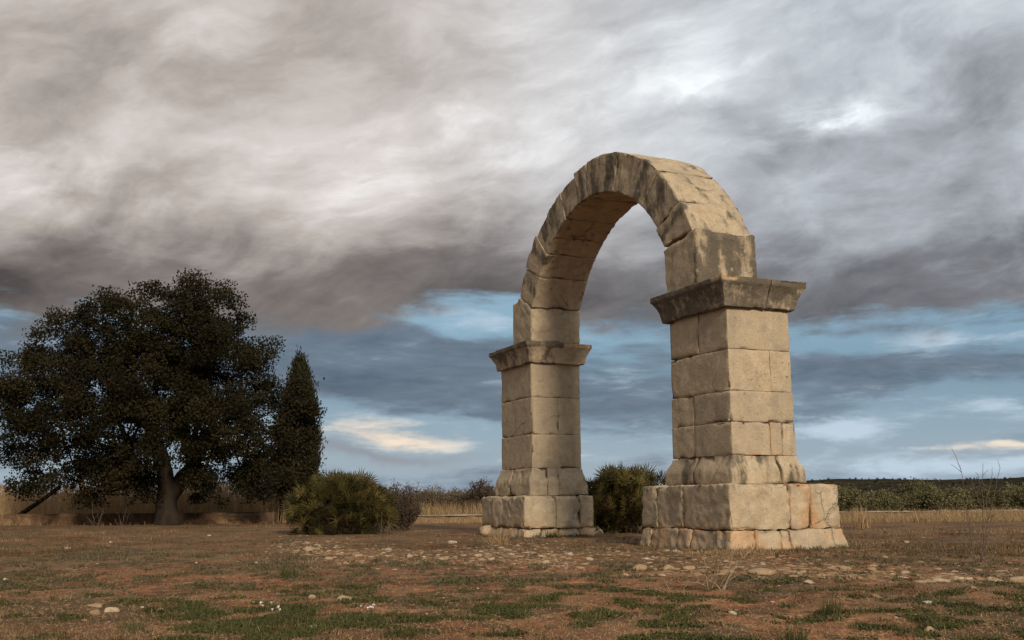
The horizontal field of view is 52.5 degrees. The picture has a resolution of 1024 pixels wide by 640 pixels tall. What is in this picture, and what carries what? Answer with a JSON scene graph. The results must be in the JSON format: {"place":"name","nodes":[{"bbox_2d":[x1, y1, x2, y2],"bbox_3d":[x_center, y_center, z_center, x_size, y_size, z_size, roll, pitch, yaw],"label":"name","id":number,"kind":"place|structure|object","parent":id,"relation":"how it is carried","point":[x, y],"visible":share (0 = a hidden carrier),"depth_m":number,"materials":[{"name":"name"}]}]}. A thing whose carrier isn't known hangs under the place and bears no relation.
{"place":"outdoors","nodes":[
{"label":"outdoors","id":0,"kind":"place"},
{"bbox_2d":[0,498,1023,639],"bbox_3d":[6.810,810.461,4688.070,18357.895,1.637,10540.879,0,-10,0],"label":"ground","id":1,"kind":"structure","parent":0,"point":[455,530],"depth_m":8.29,"materials":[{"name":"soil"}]},
{"bbox_2d":[18,487,61,513],"bbox_3d":[-14.224,5.453,31.292,1.187,0.956,0.145,2,-10,-15],"label":"leaning log","id":2,"kind":"object","parent":1,"relation":"on","point":[31,507],"visible":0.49,"depth_m":31.21,"materials":[{"name":"brown wood"}]},
{"bbox_2d":[88,603,101,607],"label":"stone","id":3,"kind":"object","parent":1,"relation":"on","point":[96,605],"visible":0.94,"depth_m":5.99,"materials":[{"name":"beige stone"}]},
{"bbox_2d":[89,609,100,614],"bbox_3d":[-2.290,1.612,5.703,0.062,0.043,0.069,-4,-10,18],"label":"stone","id":4,"kind":"object","parent":1,"relation":"on","point":[96,611],"visible":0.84,"depth_m":5.69,"materials":[{"name":"beige stone"}]},
{"bbox_2d":[87,501,103,532],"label":"dead weed","id":5,"kind":"object","parent":1,"relation":"on","point":[94,518],"visible":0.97,"depth_m":21.23,"materials":[{"name":"brown plant"}]},
{"bbox_2d":[104,607,118,611],"bbox_3d":[-2.247,1.633,5.829,0.093,0.046,0.058,5,-11,-31],"label":"stone","id":6,"kind":"object","parent":1,"relation":"on","point":[111,609],"visible":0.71,"depth_m":5.81,"materials":[{"name":"beige stone"}]},
{"bbox_2d":[115,511,129,532],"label":"dead weed","id":7,"kind":"object","parent":1,"relation":"on","point":[122,523],"visible":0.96,"depth_m":21.98,"materials":[{"name":"brown plant"}]},
{"bbox_2d":[124,495,126,512],"bbox_3d":[-11.624,5.720,31.198,0.055,0.930,0.053,0,-10,0],"label":"marker post","id":8,"kind":"object","parent":1,"relation":"on","point":[125,504],"visible":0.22,"depth_m":31.21,"materials":[{"name":"brown wood"}]},
{"bbox_2d":[113,618,155,633],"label":"grass tuft","id":9,"kind":"object","parent":1,"relation":"on","point":[130,628],"visible":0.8,"depth_m":4.92,"materials":[{"name":"green plant"}]},
{"bbox_2d":[0,512,276,524],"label":"wall","id":10,"kind":"structure","parent":1,"relation":"on","point":[139,518],"depth_m":30.48,"materials":[{"name":"brown stone"}]},
{"bbox_2d":[0,267,301,524],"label":"holm oak","id":11,"kind":"object","parent":1,"relation":"on","point":[194,404],"visible":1,"depth_m":29.11,"materials":[{"name":"green plant"}]},
{"bbox_2d":[0,475,482,522],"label":"reed bed","id":12,"kind":"object","parent":1,"relation":"on","point":[116,505],"visible":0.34,"depth_m":32.19,"materials":[{"name":"plant"}]},
{"bbox_2d":[274,564,302,577],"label":"grass tuft","id":13,"kind":"object","parent":1,"relation":"on","point":[283,573],"visible":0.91,"depth_m":8.62,"materials":[{"name":"green plant"}]},
{"bbox_2d":[0,482,588,513],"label":"field brush","id":14,"kind":"object","parent":1,"relation":"on","point":[189,491],"visible":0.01,"depth_m":62.35,"materials":[{"name":"green plant"}]},
{"bbox_2d":[264,344,327,522],"bbox_3d":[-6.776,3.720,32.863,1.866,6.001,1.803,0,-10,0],"label":"cypress tree","id":15,"kind":"object","parent":1,"relation":"on","point":[300,362],"visible":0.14,"depth_m":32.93,"materials":[{"name":"green plant"}]},
{"bbox_2d":[304,546,313,550],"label":"stone","id":16,"kind":"object","parent":1,"relation":"on","point":[307,548],"visible":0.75,"depth_m":13.02,"materials":[{"name":"beige stone"}]},
{"bbox_2d":[278,468,402,534],"bbox_3d":[-3.266,3.555,19.898,2.261,1.487,2.470,4,-11,-25],"label":"palmetto bush","id":17,"kind":"object","parent":1,"relation":"on","point":[338,503],"visible":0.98,"depth_m":19.44,"materials":[{"name":"green plant"}]},
{"bbox_2d":[336,595,351,600],"bbox_3d":[-1.018,1.703,6.318,0.098,0.056,0.087,0,-10,0],"label":"stone","id":18,"kind":"object","parent":1,"relation":"on","point":[343,596],"visible":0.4,"depth_m":6.31,"materials":[{"name":"beige stone"}]},
{"bbox_2d":[377,513,391,540],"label":"dead weed","id":19,"kind":"object","parent":1,"relation":"on","point":[385,531],"visible":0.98,"depth_m":15.83,"materials":[{"name":"brown plant"}]},
{"bbox_2d":[385,480,425,530],"bbox_3d":[-2.385,3.845,21.689,1.326,1.134,1.173,0,-10,0],"label":"thorny shrub","id":20,"kind":"object","parent":1,"relation":"on","point":[408,506],"visible":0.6,"depth_m":21.47,"materials":[{"name":"brown plant"}]},
{"bbox_2d":[402,480,446,514],"bbox_3d":[-3.447,6.801,39.374,2.272,1.569,2.433,0,-10,0],"label":"scrub bush","id":21,"kind":"object","parent":1,"relation":"on","point":[431,496],"visible":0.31,"depth_m":39.20,"materials":[{"name":"plant"}]},
{"bbox_2d":[423,484,462,503],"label":"scrub bush","id":22,"kind":"object","parent":1,"relation":"on","point":[441,494],"visible":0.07,"depth_m":41.29,"materials":[{"name":"plant"}]},
{"bbox_2d":[439,486,471,513],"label":"scrub bush","id":23,"kind":"object","parent":1,"relation":"on","point":[458,498],"visible":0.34,"depth_m":40.02,"materials":[{"name":"plant"}]},
{"bbox_2d":[461,476,495,513],"bbox_3d":[-1.134,6.730,39.395,1.826,1.705,1.717,0,-10,0],"label":"scrub bush","id":24,"kind":"object","parent":1,"relation":"on","point":[479,493],"visible":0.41,"depth_m":39.18,"materials":[{"name":"plant"}]},
{"bbox_2d":[479,525,494,534],"bbox_3d":[-0.435,3.777,18.416,0.294,0.291,0.356,-10,-13,43],"label":"stone","id":25,"kind":"object","parent":1,"relation":"on","point":[483,530],"visible":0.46,"depth_m":18.29,"materials":[{"name":"beige stone"}]},
{"bbox_2d":[483,527,514,544],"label":"dry tussock","id":26,"kind":"object","parent":1,"relation":"on","point":[500,540],"visible":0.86,"depth_m":13.92,"materials":[{"name":"plant"}]},
{"bbox_2d":[0,560,1023,639],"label":"green herbs","id":27,"kind":"object","parent":1,"relation":"on","point":[510,611],"visible":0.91,"depth_m":5.46,"materials":[{"name":"green plant"}]},
{"bbox_2d":[6,530,1023,639],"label":"rubble","id":28,"kind":"object","parent":1,"relation":"on","point":[535,560],"visible":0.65,"depth_m":9.96,"materials":[{"name":"stone"}]},
{"bbox_2d":[543,529,558,537],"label":"grass tuft","id":29,"kind":"object","parent":1,"relation":"on","point":[553,533],"visible":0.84,"depth_m":16.86,"materials":[{"name":"plant"}]},
{"bbox_2d":[585,462,665,534],"bbox_3d":[2.067,3.238,18.485,2.338,1.550,1.997,2,-10,-16],"label":"palmetto bush","id":30,"kind":"object","parent":1,"relation":"on","point":[615,492],"visible":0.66,"depth_m":18.06,"materials":[{"name":"green plant"}]},
{"bbox_2d":[632,564,646,569],"bbox_3d":[1.123,2.189,9.163,0.143,0.077,0.130,0,-10,0],"label":"stone","id":31,"kind":"object","parent":1,"relation":"on","point":[642,566],"visible":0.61,"depth_m":9.12,"materials":[{"name":"beige stone"}]},
{"bbox_2d":[621,577,686,593],"bbox_3d":[0.906,1.699,6.662,0.507,0.147,0.298,0,-10,0],"label":"dead weed","id":32,"kind":"object","parent":1,"relation":"on","point":[649,589],"visible":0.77,"depth_m":6.54,"materials":[{"name":"brown plant"}]},
{"bbox_2d":[481,152,848,550],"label":"roman arch","id":33,"kind":"structure","parent":1,"relation":"on","point":[735,474],"depth_m":13.65,"materials":[{"name":"stone"}]},
{"bbox_2d":[662,565,673,569],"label":"stone","id":34,"kind":"object","parent":1,"relation":"on","point":[665,567],"visible":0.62,"depth_m":8.93,"materials":[{"name":"beige stone"}]},
{"bbox_2d":[682,566,694,569],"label":"stone","id":35,"kind":"object","parent":1,"relation":"on","point":[687,567],"visible":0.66,"depth_m":8.77,"materials":[{"name":"beige stone"}]},
{"bbox_2d":[415,509,1023,521],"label":"wall","id":36,"kind":"structure","parent":1,"relation":"on","point":[470,516],"depth_m":31.06,"materials":[{"name":"beige stone"}]},
{"bbox_2d":[687,544,761,590],"bbox_3d":[1.349,1.628,6.790,0.541,0.322,0.250,1,-10,-8],"label":"dead weed","id":37,"kind":"object","parent":1,"relation":"on","point":[724,579],"visible":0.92,"depth_m":6.79,"materials":[{"name":"brown plant"}]},
{"bbox_2d":[746,568,776,574],"bbox_3d":[1.935,1.964,8.087,0.220,0.068,0.270,-7,-11,31],"label":"stone","id":38,"kind":"object","parent":1,"relation":"on","point":[764,571],"visible":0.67,"depth_m":8.00,"materials":[{"name":"beige stone"}]},
{"bbox_2d":[773,621,810,639],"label":"grass tuft","id":39,"kind":"object","parent":1,"relation":"on","point":[788,635],"visible":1,"depth_m":4.43,"materials":[{"name":"green plant"}]},
{"bbox_2d":[804,580,814,583],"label":"stone","id":40,"kind":"object","parent":1,"relation":"on","point":[808,582],"visible":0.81,"depth_m":7.20,"materials":[{"name":"beige stone"}]},
{"bbox_2d":[818,596,846,616],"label":"grass tuft","id":41,"kind":"object","parent":1,"relation":"on","point":[828,611],"visible":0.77,"depth_m":5.39,"materials":[{"name":"green plant"}]},
{"bbox_2d":[837,565,851,569],"bbox_3d":[2.765,2.072,8.635,0.111,0.061,0.099,0,-10,0],"label":"stone","id":42,"kind":"object","parent":1,"relation":"on","point":[841,567],"visible":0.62,"depth_m":8.61,"materials":[{"name":"beige stone"}]},
{"bbox_2d":[837,483,866,512],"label":"olive tree","id":43,"kind":"object","parent":1,"relation":"on","point":[846,500],"visible":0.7,"depth_m":64.23,"materials":[{"name":"green plant"}]},
{"bbox_2d":[851,505,872,528],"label":"dry tussock","id":44,"kind":"object","parent":1,"relation":"on","point":[864,520],"visible":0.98,"depth_m":20.14,"materials":[{"name":"plant"}]},
{"bbox_2d":[853,485,908,512],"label":"olive tree","id":45,"kind":"object","parent":1,"relation":"on","point":[876,502],"visible":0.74,"depth_m":68.57,"materials":[{"name":"green plant"}]},
{"bbox_2d":[890,476,952,512],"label":"olive tree","id":46,"kind":"object","parent":1,"relation":"on","point":[928,495],"visible":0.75,"depth_m":72.30,"materials":[{"name":"green plant"}]},
{"bbox_2d":[914,580,936,582],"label":"stone","id":47,"kind":"object","parent":1,"relation":"on","point":[924,581],"visible":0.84,"depth_m":7.13,"materials":[{"name":"beige stone"}]},
{"bbox_2d":[925,626,933,632],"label":"stone","id":48,"kind":"object","parent":1,"relation":"on","point":[928,628],"visible":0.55,"depth_m":4.71,"materials":[{"name":"beige stone"}]},
{"bbox_2d":[851,493,1014,512],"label":"olive grove","id":49,"kind":"object","parent":1,"relation":"on","point":[912,499],"visible":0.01,"depth_m":90.82,"materials":[{"name":"green plant"}]},
{"bbox_2d":[932,578,949,582],"bbox_3d":[3.054,1.862,7.401,0.151,0.050,0.116,0,-10,0],"label":"stone","id":50,"kind":"object","parent":1,"relation":"on","point":[940,580],"visible":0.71,"depth_m":7.35,"materials":[{"name":"beige stone"}]},
{"bbox_2d":[947,577,958,580],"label":"stone","id":51,"kind":"object","parent":1,"relation":"on","point":[953,578],"visible":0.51,"depth_m":7.57,"materials":[{"name":"beige stone"}]},
{"bbox_2d":[934,484,973,510],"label":"olive tree","id":52,"kind":"object","parent":1,"relation":"on","point":[954,502],"visible":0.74,"depth_m":65.61,"materials":[{"name":"green plant"}]},
{"bbox_2d":[951,481,1000,509],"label":"olive tree","id":53,"kind":"object","parent":1,"relation":"on","point":[975,504],"visible":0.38,"depth_m":69.12,"materials":[{"name":"green plant"}]},
{"bbox_2d":[941,448,1016,562],"bbox_3d":[4.266,1.725,9.634,0.706,1.055,0.487,-3,-10,14],"label":"dead weed","id":54,"kind":"object","parent":1,"relation":"on","point":[982,546],"visible":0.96,"depth_m":9.53,"materials":[{"name":"brown plant"}]},
{"bbox_2d":[990,487,1013,509],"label":"olive tree","id":55,"kind":"object","parent":1,"relation":"on","point":[1000,497],"visible":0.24,"depth_m":73.15,"materials":[{"name":"green plant"}]},
{"bbox_2d":[997,482,1023,509],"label":"olive tree","id":56,"kind":"object","parent":1,"relation":"on","point":[1018,496],"visible":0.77,"depth_m":66.86,"materials":[{"name":"green plant"}]},
{"bbox_2d":[1008,576,1023,581],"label":"stone","id":57,"kind":"object","parent":1,"relation":"on","point":[1019,578],"visible":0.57,"depth_m":7.42,"materials":[{"name":"beige stone"}]},
{"bbox_2d":[0,0,1023,499],"label":"sky","id":58,"kind":"structure","parent":0,"point":[378,180],"materials":[{"name":"grey"}]},
{"bbox_2d":[4,504,1023,526],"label":"verge grass","id":59,"kind":"structure","parent":0,"point":[935,516],"depth_m":27.31,"materials":[{"name":"plant"}]},
{"bbox_2d":[803,477,1023,496],"bbox_3d":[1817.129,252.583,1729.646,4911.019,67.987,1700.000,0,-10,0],"label":"hills","id":60,"kind":"structure","parent":0,"point":[877,486],"depth_m":1481.59,"materials":[{"name":"green plant"}]},
{"bbox_2d":[808,477,1023,492],"bbox_3d":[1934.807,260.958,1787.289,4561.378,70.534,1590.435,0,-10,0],"label":"hill woodland","id":61,"kind":"object","parent":60,"relation":"on","point":[875,481],"visible":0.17,"depth_m":1516.46,"materials":[{"name":"green plant"}]}
]}

